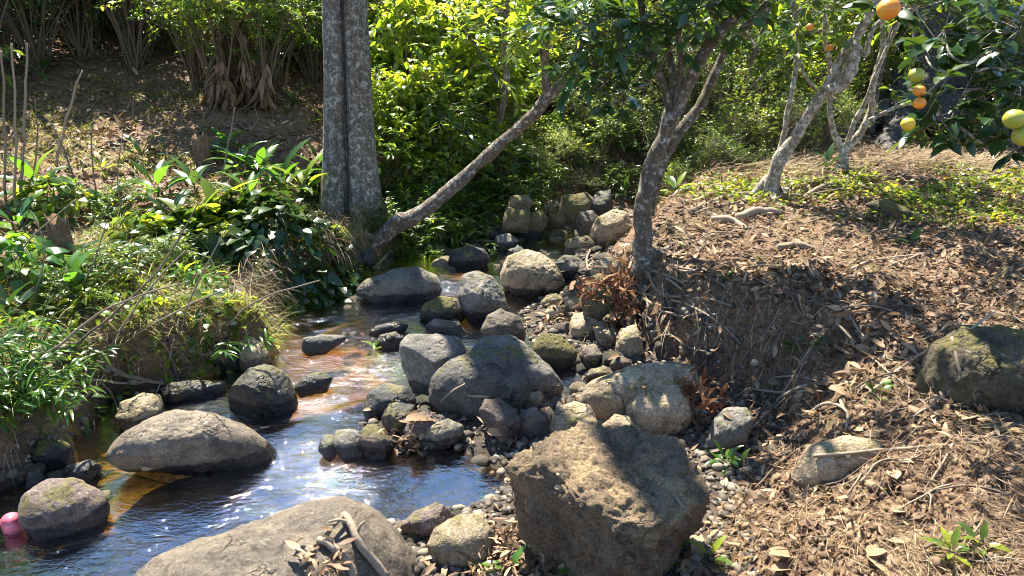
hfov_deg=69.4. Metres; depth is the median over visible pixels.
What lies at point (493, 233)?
rock
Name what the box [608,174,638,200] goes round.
broadleaf plant
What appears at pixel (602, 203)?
boulder
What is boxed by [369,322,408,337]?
rock
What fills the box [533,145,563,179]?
broadleaf plant
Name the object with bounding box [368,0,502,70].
shrub
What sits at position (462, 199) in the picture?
shrub
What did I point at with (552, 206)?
rock
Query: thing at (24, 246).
bare stalk
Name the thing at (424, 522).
boulder
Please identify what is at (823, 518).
stick
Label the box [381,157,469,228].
shrub
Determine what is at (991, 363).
boulder
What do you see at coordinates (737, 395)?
twig
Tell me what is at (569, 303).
rock
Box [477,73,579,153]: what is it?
shrub
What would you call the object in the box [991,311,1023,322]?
twig
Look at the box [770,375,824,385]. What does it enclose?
stick
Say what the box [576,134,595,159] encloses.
broadleaf plant
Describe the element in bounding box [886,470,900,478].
dry leaf
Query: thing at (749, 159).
shrub
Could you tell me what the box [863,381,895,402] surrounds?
broadleaf plant
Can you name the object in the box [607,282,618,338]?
root
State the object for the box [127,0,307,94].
shrub
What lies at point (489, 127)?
shrub
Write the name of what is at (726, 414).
dry leaf
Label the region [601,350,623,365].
stone
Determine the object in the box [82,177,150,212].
broadleaf plant
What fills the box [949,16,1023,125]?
shrub
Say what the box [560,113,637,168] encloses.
shrub
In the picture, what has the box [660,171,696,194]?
broadleaf plant
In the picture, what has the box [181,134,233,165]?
broadleaf plant
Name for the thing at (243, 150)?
broadleaf plant
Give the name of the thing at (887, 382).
fallen fruit
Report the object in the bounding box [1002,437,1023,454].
twig
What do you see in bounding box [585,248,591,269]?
root
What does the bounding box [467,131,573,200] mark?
shrub
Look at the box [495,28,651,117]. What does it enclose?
shrub
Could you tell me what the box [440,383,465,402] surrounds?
stick
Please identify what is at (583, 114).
shrub
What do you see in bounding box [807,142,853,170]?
broadleaf plant
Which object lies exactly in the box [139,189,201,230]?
broadleaf plant
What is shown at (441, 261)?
stone
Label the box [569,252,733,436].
dead fern
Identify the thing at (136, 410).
boulder
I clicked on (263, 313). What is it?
creeper
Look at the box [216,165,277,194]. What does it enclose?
broadleaf plant
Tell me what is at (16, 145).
bare stalk
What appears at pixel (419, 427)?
boulder
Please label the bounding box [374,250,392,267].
stick
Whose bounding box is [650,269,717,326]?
root
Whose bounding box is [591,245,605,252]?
stone
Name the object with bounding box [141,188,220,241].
broadleaf plant
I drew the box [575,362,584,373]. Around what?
stone
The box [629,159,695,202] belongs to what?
shrub
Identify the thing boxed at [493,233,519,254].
rock
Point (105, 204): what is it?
shrub
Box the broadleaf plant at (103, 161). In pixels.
[81,149,121,178]
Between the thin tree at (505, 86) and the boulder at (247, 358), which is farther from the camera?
the thin tree at (505, 86)
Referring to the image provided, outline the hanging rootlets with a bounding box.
[0,204,805,487]
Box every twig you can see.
[58,115,111,121]
[105,314,185,352]
[155,335,174,393]
[167,333,179,408]
[240,309,294,364]
[258,316,318,371]
[639,293,680,324]
[655,206,719,214]
[656,234,694,247]
[670,228,735,248]
[672,248,678,283]
[677,296,733,369]
[701,388,747,418]
[704,304,707,367]
[711,262,769,267]
[711,280,728,348]
[712,228,742,236]
[730,347,811,414]
[733,330,782,400]
[741,301,792,362]
[745,447,793,459]
[747,369,775,415]
[752,440,816,490]
[767,282,803,316]
[772,483,808,501]
[775,345,814,422]
[777,403,865,442]
[790,306,871,323]
[795,213,855,224]
[795,290,819,332]
[809,524,834,557]
[812,400,861,414]
[813,476,884,539]
[817,432,902,496]
[826,305,922,315]
[826,452,894,484]
[831,444,931,488]
[843,246,882,263]
[847,431,870,495]
[851,356,923,391]
[858,389,948,419]
[859,298,919,307]
[859,458,912,482]
[869,233,903,238]
[878,484,951,513]
[884,426,925,445]
[891,484,1009,495]
[899,435,953,458]
[902,310,935,334]
[906,387,942,418]
[913,396,944,417]
[923,443,953,513]
[923,534,942,549]
[940,311,983,331]
[960,431,1009,466]
[966,263,1014,289]
[967,542,1007,575]
[974,288,1023,298]
[974,480,1020,510]
[976,557,1023,562]
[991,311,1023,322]
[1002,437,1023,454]
[1007,499,1023,521]
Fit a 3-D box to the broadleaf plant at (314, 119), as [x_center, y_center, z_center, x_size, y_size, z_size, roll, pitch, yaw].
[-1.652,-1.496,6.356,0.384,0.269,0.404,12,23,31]
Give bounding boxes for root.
[33,378,167,384]
[66,373,104,412]
[101,382,119,418]
[104,363,164,384]
[579,305,644,318]
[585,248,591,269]
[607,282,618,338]
[627,255,690,297]
[637,286,655,343]
[643,297,724,330]
[647,271,731,306]
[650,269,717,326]
[650,333,705,351]
[660,262,759,286]
[665,277,698,343]
[669,298,739,343]
[678,269,750,317]
[811,401,848,429]
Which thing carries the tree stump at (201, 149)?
on the ground at (450, 482)
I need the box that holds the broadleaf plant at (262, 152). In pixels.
[216,141,295,184]
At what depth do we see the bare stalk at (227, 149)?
5.18 m
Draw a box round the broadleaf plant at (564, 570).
[557,566,572,573]
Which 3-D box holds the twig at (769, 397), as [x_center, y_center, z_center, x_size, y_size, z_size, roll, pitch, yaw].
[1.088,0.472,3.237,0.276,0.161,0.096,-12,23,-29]
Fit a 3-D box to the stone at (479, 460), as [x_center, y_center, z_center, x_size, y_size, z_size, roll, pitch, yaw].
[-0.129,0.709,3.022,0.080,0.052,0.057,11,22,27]
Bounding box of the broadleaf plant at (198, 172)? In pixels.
[163,154,232,197]
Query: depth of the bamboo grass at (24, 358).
2.89 m
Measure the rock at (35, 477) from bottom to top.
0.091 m
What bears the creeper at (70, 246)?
on the ground at (450, 482)
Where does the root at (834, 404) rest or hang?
on the ground at (450, 482)
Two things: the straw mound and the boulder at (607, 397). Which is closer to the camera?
the boulder at (607, 397)
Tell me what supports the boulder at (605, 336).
on the ground at (450, 482)
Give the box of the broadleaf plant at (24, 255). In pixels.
[0,239,52,286]
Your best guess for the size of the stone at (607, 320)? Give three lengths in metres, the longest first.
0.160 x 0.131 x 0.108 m
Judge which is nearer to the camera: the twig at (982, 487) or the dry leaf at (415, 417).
the twig at (982, 487)
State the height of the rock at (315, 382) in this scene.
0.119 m
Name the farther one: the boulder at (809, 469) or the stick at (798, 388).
the stick at (798, 388)
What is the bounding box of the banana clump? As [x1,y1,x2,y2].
[196,0,281,113]
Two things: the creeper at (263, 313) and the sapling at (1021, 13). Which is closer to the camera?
the creeper at (263, 313)
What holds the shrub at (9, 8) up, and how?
on the ground at (450, 482)
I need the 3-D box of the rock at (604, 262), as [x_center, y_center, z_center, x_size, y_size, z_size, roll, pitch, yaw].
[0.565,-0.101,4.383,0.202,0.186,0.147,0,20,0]
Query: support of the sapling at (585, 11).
on the ground at (450, 482)
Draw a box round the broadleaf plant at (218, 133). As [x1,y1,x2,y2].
[209,126,246,150]
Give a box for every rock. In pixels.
[26,469,45,489]
[31,437,73,471]
[45,469,65,479]
[65,459,101,482]
[294,371,332,397]
[302,334,345,356]
[355,247,374,270]
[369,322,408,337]
[374,331,404,351]
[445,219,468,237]
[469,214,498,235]
[484,224,503,242]
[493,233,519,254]
[501,206,531,232]
[505,246,524,258]
[507,194,532,209]
[518,230,543,238]
[527,390,544,405]
[529,209,548,231]
[541,294,562,306]
[545,199,559,215]
[545,305,564,318]
[547,213,567,227]
[554,259,578,280]
[563,235,595,255]
[564,296,581,314]
[581,273,618,320]
[583,366,609,381]
[590,256,624,279]
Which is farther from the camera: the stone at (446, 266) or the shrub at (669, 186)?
the shrub at (669, 186)
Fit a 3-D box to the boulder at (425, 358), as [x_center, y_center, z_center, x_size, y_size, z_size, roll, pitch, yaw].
[-0.379,0.387,3.569,0.320,0.340,0.236,0,20,0]
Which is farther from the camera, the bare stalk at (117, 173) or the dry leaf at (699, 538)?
the bare stalk at (117, 173)
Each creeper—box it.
[0,309,110,444]
[38,286,139,402]
[65,239,154,282]
[91,274,173,313]
[126,296,206,383]
[152,260,242,298]
[171,290,242,382]
[217,290,284,365]
[250,259,308,319]
[281,234,347,308]
[303,224,373,287]
[416,183,472,246]
[443,178,503,223]
[484,168,545,212]
[539,163,577,200]
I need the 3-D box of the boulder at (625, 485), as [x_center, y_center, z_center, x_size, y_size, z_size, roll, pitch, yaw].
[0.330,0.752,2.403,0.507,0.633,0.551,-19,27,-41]
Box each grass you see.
[0,68,1023,428]
[0,318,85,392]
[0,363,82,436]
[0,366,20,418]
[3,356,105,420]
[47,339,122,387]
[205,329,276,364]
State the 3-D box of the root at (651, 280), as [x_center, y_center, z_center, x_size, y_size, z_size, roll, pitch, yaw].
[0.844,0.013,3.760,0.079,0.122,0.707,-9,22,-24]
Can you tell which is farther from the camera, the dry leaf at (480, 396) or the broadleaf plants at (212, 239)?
the broadleaf plants at (212, 239)
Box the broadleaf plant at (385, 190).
[378,165,395,195]
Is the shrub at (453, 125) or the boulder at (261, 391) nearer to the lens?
the boulder at (261, 391)
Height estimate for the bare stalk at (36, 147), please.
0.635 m
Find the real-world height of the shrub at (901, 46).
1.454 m
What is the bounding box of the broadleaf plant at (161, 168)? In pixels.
[109,155,194,201]
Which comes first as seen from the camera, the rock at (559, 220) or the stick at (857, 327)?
the stick at (857, 327)
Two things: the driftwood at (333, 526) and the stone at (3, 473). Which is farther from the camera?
the stone at (3, 473)
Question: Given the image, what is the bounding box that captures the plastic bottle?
[0,512,23,539]
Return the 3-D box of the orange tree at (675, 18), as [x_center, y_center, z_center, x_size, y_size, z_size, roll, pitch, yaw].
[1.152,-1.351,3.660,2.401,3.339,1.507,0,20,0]
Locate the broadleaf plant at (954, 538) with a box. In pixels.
[918,525,980,568]
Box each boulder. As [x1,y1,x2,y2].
[18,477,109,546]
[106,409,279,478]
[115,392,164,431]
[134,496,417,575]
[160,380,226,405]
[208,337,238,374]
[228,364,297,426]
[237,336,271,373]
[318,434,336,461]
[332,429,364,463]
[357,266,441,309]
[359,424,392,464]
[363,383,415,421]
[381,402,413,437]
[400,333,466,394]
[400,502,455,538]
[401,411,441,440]
[418,418,463,450]
[419,296,464,321]
[425,318,465,336]
[427,513,493,567]
[429,348,530,414]
[448,245,489,273]
[457,271,508,330]
[460,402,481,418]
[471,334,563,397]
[479,398,522,443]
[480,308,525,341]
[500,249,564,301]
[505,421,711,575]
[519,407,546,436]
[531,333,576,373]
[550,401,597,432]
[558,192,592,226]
[569,312,603,337]
[575,210,597,235]
[578,361,698,420]
[579,344,602,368]
[589,209,632,246]
[591,189,612,215]
[593,325,617,346]
[602,414,640,430]
[610,356,630,370]
[615,325,643,357]
[624,385,693,434]
[706,407,753,450]
[791,435,884,486]
[866,198,913,219]
[916,324,1023,413]
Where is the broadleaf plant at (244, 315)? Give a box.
[239,310,250,329]
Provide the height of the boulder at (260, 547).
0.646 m
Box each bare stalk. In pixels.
[0,50,7,206]
[3,200,75,278]
[11,43,17,214]
[18,280,189,374]
[19,43,27,205]
[26,100,38,196]
[30,210,44,307]
[49,120,81,196]
[55,70,82,165]
[68,200,199,352]
[81,220,107,290]
[91,120,96,192]
[110,250,185,346]
[117,133,123,215]
[126,270,279,339]
[132,102,135,121]
[180,240,219,329]
[220,107,234,186]
[222,280,319,329]
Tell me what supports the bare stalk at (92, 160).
on the ground at (450, 482)
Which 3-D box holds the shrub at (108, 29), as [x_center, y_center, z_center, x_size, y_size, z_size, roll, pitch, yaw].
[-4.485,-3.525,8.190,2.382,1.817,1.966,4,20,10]
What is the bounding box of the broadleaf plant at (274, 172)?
[243,137,321,191]
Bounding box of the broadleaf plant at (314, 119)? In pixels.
[305,103,322,123]
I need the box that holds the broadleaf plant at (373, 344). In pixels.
[363,339,379,356]
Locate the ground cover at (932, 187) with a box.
[677,157,1023,235]
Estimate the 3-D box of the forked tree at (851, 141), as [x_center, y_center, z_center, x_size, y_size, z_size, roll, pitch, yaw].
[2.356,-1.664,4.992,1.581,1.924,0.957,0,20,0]
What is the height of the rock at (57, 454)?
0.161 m
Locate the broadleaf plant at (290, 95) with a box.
[278,85,313,113]
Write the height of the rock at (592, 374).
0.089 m
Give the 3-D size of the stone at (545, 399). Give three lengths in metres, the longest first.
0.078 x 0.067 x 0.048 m
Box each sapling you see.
[91,1,101,45]
[570,0,630,118]
[693,0,760,103]
[696,2,822,141]
[751,0,808,108]
[863,0,984,136]
[967,0,1023,79]
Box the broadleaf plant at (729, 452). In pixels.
[705,439,743,475]
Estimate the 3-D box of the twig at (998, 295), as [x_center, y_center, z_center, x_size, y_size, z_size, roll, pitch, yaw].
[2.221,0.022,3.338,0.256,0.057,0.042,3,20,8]
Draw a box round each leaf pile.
[285,527,361,575]
[379,410,440,467]
[448,525,536,575]
[456,513,542,575]
[525,549,565,575]
[537,298,580,331]
[608,250,853,378]
[751,291,952,430]
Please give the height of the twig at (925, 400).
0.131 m
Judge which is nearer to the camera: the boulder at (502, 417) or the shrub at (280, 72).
the boulder at (502, 417)
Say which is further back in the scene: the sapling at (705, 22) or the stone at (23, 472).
the sapling at (705, 22)
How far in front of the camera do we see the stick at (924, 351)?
2.75 m
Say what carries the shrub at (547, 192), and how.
on the ground at (450, 482)
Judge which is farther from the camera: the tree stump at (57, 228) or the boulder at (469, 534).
the tree stump at (57, 228)
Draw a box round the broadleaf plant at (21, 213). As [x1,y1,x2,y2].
[0,190,70,235]
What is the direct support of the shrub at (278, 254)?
on the ground at (450, 482)
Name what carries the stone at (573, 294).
on the ground at (450, 482)
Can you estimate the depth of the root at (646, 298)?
3.89 m
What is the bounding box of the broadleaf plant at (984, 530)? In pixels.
[957,521,1015,555]
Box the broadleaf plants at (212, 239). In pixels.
[150,195,284,274]
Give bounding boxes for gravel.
[0,192,787,575]
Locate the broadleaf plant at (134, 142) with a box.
[112,130,166,159]
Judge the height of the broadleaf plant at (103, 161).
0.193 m
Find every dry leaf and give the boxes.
[141,467,153,470]
[299,551,315,557]
[405,413,436,421]
[467,395,488,397]
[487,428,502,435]
[550,381,560,385]
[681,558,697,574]
[691,534,703,556]
[723,411,730,418]
[742,466,754,479]
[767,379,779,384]
[769,546,794,557]
[771,562,789,570]
[799,519,823,534]
[829,384,847,394]
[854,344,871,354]
[866,545,887,555]
[866,548,899,575]
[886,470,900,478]
[890,505,907,511]
[955,411,976,418]
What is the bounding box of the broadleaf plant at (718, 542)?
[686,536,734,566]
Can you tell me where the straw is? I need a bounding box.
[0,101,1023,575]
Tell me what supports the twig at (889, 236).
on the ground at (450, 482)
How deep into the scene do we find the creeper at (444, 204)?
5.68 m
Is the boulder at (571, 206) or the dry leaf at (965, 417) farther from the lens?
the boulder at (571, 206)
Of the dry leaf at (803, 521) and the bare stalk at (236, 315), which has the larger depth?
the bare stalk at (236, 315)
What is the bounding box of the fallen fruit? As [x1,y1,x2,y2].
[883,379,891,385]
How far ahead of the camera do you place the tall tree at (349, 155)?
5.12 m
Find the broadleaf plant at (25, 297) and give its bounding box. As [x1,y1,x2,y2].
[0,279,60,323]
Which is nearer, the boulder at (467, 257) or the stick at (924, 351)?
the stick at (924, 351)
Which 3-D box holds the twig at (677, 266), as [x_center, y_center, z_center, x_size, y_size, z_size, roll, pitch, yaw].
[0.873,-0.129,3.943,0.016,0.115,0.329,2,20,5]
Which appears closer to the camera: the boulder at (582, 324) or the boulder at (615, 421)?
the boulder at (615, 421)
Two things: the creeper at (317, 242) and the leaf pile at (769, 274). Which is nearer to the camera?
the leaf pile at (769, 274)
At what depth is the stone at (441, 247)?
5.42 m
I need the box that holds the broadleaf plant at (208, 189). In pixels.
[170,176,269,226]
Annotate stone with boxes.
[0,468,8,481]
[7,469,17,477]
[8,465,21,470]
[14,468,27,479]
[24,462,45,477]
[102,490,111,501]
[343,305,353,312]
[347,331,355,338]
[348,296,357,304]
[355,458,368,467]
[368,461,377,469]
[391,455,398,462]
[399,455,408,463]
[403,440,415,447]
[405,533,422,542]
[407,542,416,546]
[417,394,427,402]
[419,396,433,409]
[419,406,428,411]
[431,243,447,254]
[431,256,448,274]
[443,248,450,255]
[443,264,455,273]
[451,413,457,419]
[464,243,485,249]
[466,415,475,421]
[469,467,477,476]
[471,454,489,467]
[476,467,486,479]
[479,479,488,488]
[489,456,497,462]
[499,454,508,460]
[500,459,507,465]
[501,444,510,451]
[524,403,535,408]
[539,407,553,419]
[539,411,550,424]
[540,428,551,436]
[541,397,549,403]
[541,403,550,407]
[549,235,563,240]
[550,398,559,404]
[552,229,566,234]
[552,321,569,334]
[553,401,562,407]
[557,255,579,261]
[562,386,568,396]
[563,285,579,292]
[566,292,579,297]
[569,381,586,392]
[573,353,581,364]
[573,364,587,372]
[574,247,589,254]
[575,252,583,257]
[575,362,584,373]
[585,269,590,276]
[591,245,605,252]
[593,253,609,261]
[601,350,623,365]
[603,314,613,325]
[616,312,638,323]
[625,322,634,325]
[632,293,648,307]
[632,355,639,362]
[633,307,643,319]
[643,278,649,284]
[654,341,664,352]
[679,348,687,354]
[701,349,714,358]
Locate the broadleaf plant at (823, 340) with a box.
[804,335,834,356]
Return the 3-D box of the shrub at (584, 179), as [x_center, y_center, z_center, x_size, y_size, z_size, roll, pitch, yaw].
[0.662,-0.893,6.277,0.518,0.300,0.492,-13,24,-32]
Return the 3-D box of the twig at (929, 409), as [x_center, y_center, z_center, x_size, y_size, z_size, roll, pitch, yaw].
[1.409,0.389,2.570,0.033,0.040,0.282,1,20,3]
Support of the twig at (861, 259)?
on the ground at (450, 482)
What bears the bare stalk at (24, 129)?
on the ground at (450, 482)
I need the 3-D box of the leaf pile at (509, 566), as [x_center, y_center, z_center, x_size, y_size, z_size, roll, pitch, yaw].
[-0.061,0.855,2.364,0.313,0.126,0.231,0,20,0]
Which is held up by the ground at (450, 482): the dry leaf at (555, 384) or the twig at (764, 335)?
the twig at (764, 335)
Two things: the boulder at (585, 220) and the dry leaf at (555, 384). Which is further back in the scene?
the boulder at (585, 220)
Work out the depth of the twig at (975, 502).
2.06 m
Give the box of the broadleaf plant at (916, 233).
[892,227,929,245]
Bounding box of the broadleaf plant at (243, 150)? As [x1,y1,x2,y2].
[206,141,270,174]
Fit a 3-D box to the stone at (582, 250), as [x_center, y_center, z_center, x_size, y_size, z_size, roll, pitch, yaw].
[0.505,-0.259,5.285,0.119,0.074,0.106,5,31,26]
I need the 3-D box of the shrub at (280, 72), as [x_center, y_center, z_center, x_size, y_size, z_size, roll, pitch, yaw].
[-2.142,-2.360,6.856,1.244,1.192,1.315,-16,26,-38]
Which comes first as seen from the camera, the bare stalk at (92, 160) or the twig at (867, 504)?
the twig at (867, 504)
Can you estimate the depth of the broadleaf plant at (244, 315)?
3.80 m
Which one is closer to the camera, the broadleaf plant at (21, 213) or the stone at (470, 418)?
the stone at (470, 418)
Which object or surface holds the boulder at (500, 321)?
on the ground at (450, 482)
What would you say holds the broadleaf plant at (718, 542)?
on the ground at (450, 482)
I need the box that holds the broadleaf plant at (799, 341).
[777,334,810,350]
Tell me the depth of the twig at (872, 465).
2.39 m
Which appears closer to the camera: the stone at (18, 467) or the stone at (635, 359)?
the stone at (18, 467)
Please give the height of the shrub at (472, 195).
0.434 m
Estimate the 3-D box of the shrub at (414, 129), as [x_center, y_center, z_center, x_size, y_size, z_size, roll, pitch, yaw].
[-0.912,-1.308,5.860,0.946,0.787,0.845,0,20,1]
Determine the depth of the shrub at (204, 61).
6.22 m
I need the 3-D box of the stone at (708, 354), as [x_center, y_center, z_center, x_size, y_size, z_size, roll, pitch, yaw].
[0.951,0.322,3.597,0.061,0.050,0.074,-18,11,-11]
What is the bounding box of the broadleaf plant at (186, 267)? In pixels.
[173,260,200,284]
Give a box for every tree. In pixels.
[318,0,386,220]
[359,0,600,249]
[394,0,569,158]
[520,0,799,327]
[736,0,983,208]
[752,0,964,175]
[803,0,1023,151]
[844,0,1023,171]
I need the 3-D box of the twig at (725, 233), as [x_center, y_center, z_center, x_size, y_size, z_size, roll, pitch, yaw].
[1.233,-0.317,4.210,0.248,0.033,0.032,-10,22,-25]
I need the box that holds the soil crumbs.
[609,157,1023,575]
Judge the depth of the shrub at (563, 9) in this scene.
8.21 m
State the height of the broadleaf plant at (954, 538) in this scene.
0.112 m
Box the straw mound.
[623,139,1023,217]
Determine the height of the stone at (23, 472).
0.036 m
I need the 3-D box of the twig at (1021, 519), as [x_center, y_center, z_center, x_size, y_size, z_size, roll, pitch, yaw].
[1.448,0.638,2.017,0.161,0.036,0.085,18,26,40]
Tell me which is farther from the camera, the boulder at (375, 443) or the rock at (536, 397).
the rock at (536, 397)
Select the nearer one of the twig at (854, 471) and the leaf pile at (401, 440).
the twig at (854, 471)
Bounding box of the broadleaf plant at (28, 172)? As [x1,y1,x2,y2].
[0,147,84,196]
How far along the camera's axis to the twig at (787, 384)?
3.20 m
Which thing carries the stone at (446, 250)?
in the stream water
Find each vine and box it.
[0,172,115,227]
[0,232,93,305]
[192,187,365,325]
[296,163,384,219]
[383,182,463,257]
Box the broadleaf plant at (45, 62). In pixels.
[19,50,63,74]
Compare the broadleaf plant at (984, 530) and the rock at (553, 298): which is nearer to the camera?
the broadleaf plant at (984, 530)
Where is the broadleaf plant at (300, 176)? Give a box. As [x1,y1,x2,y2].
[252,152,340,199]
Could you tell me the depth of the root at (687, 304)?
3.61 m
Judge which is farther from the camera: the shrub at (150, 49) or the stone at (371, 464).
the shrub at (150, 49)
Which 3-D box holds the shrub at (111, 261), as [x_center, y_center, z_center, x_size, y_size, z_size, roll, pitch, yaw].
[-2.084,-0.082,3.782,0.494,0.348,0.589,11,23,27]
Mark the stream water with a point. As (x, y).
(550, 246)
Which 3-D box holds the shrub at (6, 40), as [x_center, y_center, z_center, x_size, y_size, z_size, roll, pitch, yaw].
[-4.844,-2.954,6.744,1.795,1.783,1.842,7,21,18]
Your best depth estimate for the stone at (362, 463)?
3.03 m
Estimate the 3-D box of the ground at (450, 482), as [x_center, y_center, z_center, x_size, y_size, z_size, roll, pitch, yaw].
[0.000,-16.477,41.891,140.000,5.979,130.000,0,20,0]
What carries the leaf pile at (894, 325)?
on the ground at (450, 482)
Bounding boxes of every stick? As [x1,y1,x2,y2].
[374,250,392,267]
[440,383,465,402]
[529,251,599,279]
[675,497,697,523]
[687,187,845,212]
[694,196,799,214]
[711,215,751,229]
[735,207,781,219]
[749,387,868,397]
[750,398,784,428]
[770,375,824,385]
[772,308,780,354]
[777,241,820,251]
[778,380,876,399]
[801,183,838,199]
[813,444,949,457]
[821,503,827,540]
[835,322,913,391]
[843,308,865,339]
[852,254,915,269]
[868,310,995,393]
[889,252,925,267]
[950,336,978,411]
[952,421,1023,441]
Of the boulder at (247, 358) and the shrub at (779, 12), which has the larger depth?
the shrub at (779, 12)
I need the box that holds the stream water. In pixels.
[0,226,585,575]
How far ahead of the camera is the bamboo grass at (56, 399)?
2.90 m
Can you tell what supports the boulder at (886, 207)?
on the ground at (450, 482)
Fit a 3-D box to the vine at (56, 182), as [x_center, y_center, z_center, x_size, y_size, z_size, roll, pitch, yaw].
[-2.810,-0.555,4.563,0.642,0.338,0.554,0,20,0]
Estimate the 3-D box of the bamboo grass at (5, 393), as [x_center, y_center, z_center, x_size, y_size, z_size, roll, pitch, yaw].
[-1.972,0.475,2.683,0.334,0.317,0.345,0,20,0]
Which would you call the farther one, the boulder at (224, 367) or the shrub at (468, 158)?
the shrub at (468, 158)
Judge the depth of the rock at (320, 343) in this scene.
3.95 m
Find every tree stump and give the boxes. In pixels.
[43,213,73,254]
[191,131,216,170]
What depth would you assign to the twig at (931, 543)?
1.91 m
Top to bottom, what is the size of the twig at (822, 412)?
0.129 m
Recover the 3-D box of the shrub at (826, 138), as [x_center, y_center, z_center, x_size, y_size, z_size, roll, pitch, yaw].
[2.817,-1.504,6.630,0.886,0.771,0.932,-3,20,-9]
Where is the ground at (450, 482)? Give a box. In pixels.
[0,0,1023,575]
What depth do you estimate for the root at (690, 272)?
3.56 m
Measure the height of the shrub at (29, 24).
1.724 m
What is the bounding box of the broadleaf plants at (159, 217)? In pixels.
[100,207,221,267]
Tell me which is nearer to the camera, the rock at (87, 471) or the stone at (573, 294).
the rock at (87, 471)
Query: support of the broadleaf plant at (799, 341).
on the ground at (450, 482)
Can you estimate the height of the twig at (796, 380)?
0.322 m
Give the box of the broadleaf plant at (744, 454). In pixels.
[720,448,749,475]
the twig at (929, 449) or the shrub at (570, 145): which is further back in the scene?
the shrub at (570, 145)
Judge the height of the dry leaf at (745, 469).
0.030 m
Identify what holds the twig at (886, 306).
on the ground at (450, 482)
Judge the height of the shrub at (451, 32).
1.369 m
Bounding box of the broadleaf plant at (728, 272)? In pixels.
[715,270,734,281]
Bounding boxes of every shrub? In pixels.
[0,0,53,33]
[0,0,76,60]
[0,0,117,69]
[0,0,127,31]
[0,18,49,96]
[10,0,133,41]
[27,0,127,58]
[34,266,111,312]
[53,239,155,297]
[83,174,158,225]
[92,0,258,89]
[93,0,199,69]
[94,0,307,107]
[96,0,178,30]
[110,0,192,57]
[111,4,211,51]
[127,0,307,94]
[131,229,210,277]
[160,0,321,95]
[179,0,320,71]
[200,223,232,255]
[209,0,321,94]
[239,245,294,272]
[249,0,314,68]
[260,0,369,83]
[277,0,382,66]
[283,0,422,82]
[323,0,462,96]
[331,195,424,239]
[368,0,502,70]
[368,1,442,36]
[370,0,531,105]
[370,0,537,69]
[371,63,436,141]
[373,0,521,118]
[373,52,486,150]
[373,67,518,176]
[373,76,448,168]
[374,29,499,132]
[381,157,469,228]
[383,207,476,268]
[393,148,480,194]
[403,201,501,257]
[405,114,513,183]
[409,47,510,147]
[423,187,479,216]
[435,118,501,167]
[439,48,535,148]
[441,177,508,218]
[449,0,566,73]
[452,164,555,242]
[466,176,541,213]
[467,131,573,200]
[468,21,576,124]
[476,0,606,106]
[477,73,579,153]
[487,151,568,196]
[495,10,635,109]
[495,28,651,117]
[499,0,638,69]
[499,131,570,182]
[501,155,561,205]
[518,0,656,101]
[521,122,585,181]
[526,113,585,138]
[530,69,635,143]
[530,117,614,168]
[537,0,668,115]
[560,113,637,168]
[563,167,616,194]
[574,2,700,98]
[576,90,656,154]
[577,18,707,135]
[582,160,663,198]
[588,61,717,159]
[595,19,755,171]
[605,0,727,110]
[623,45,783,171]
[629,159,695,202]
[631,0,823,113]
[644,75,783,174]
[648,4,846,157]
[665,127,746,186]
[673,0,868,113]
[685,103,774,170]
[702,0,874,65]
[721,78,838,157]
[724,16,887,131]
[725,0,917,101]
[766,0,906,118]
[767,0,914,37]
[767,0,1023,75]
[775,88,889,154]
[833,7,982,92]
[862,11,1022,96]
[929,106,1010,150]
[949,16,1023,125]
[959,0,1023,108]
[977,0,1023,99]
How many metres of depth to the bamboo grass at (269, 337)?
3.69 m
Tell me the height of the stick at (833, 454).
0.144 m
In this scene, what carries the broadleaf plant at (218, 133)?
on the ground at (450, 482)
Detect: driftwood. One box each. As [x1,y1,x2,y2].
[316,536,357,575]
[324,514,343,535]
[328,511,389,575]
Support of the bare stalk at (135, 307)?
on the ground at (450, 482)
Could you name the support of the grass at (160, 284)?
on the ground at (450, 482)
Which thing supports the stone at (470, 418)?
on the ground at (450, 482)
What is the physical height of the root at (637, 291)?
0.122 m
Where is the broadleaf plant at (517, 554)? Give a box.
[480,544,527,570]
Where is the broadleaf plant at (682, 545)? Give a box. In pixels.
[675,538,691,573]
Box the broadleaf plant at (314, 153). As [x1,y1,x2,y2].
[295,138,322,176]
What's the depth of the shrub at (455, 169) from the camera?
5.62 m
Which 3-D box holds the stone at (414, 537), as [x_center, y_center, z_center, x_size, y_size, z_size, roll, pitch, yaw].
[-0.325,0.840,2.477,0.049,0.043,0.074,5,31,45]
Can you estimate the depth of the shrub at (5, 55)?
6.32 m
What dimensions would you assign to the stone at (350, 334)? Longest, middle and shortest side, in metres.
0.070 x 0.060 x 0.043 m
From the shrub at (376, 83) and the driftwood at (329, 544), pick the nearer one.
the driftwood at (329, 544)
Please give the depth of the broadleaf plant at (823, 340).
3.13 m
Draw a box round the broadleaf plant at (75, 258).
[22,246,108,298]
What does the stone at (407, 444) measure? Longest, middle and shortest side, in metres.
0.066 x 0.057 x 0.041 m
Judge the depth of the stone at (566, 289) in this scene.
4.60 m
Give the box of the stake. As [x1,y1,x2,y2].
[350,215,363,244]
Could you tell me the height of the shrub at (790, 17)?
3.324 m
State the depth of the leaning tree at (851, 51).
4.56 m
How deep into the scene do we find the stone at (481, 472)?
2.96 m

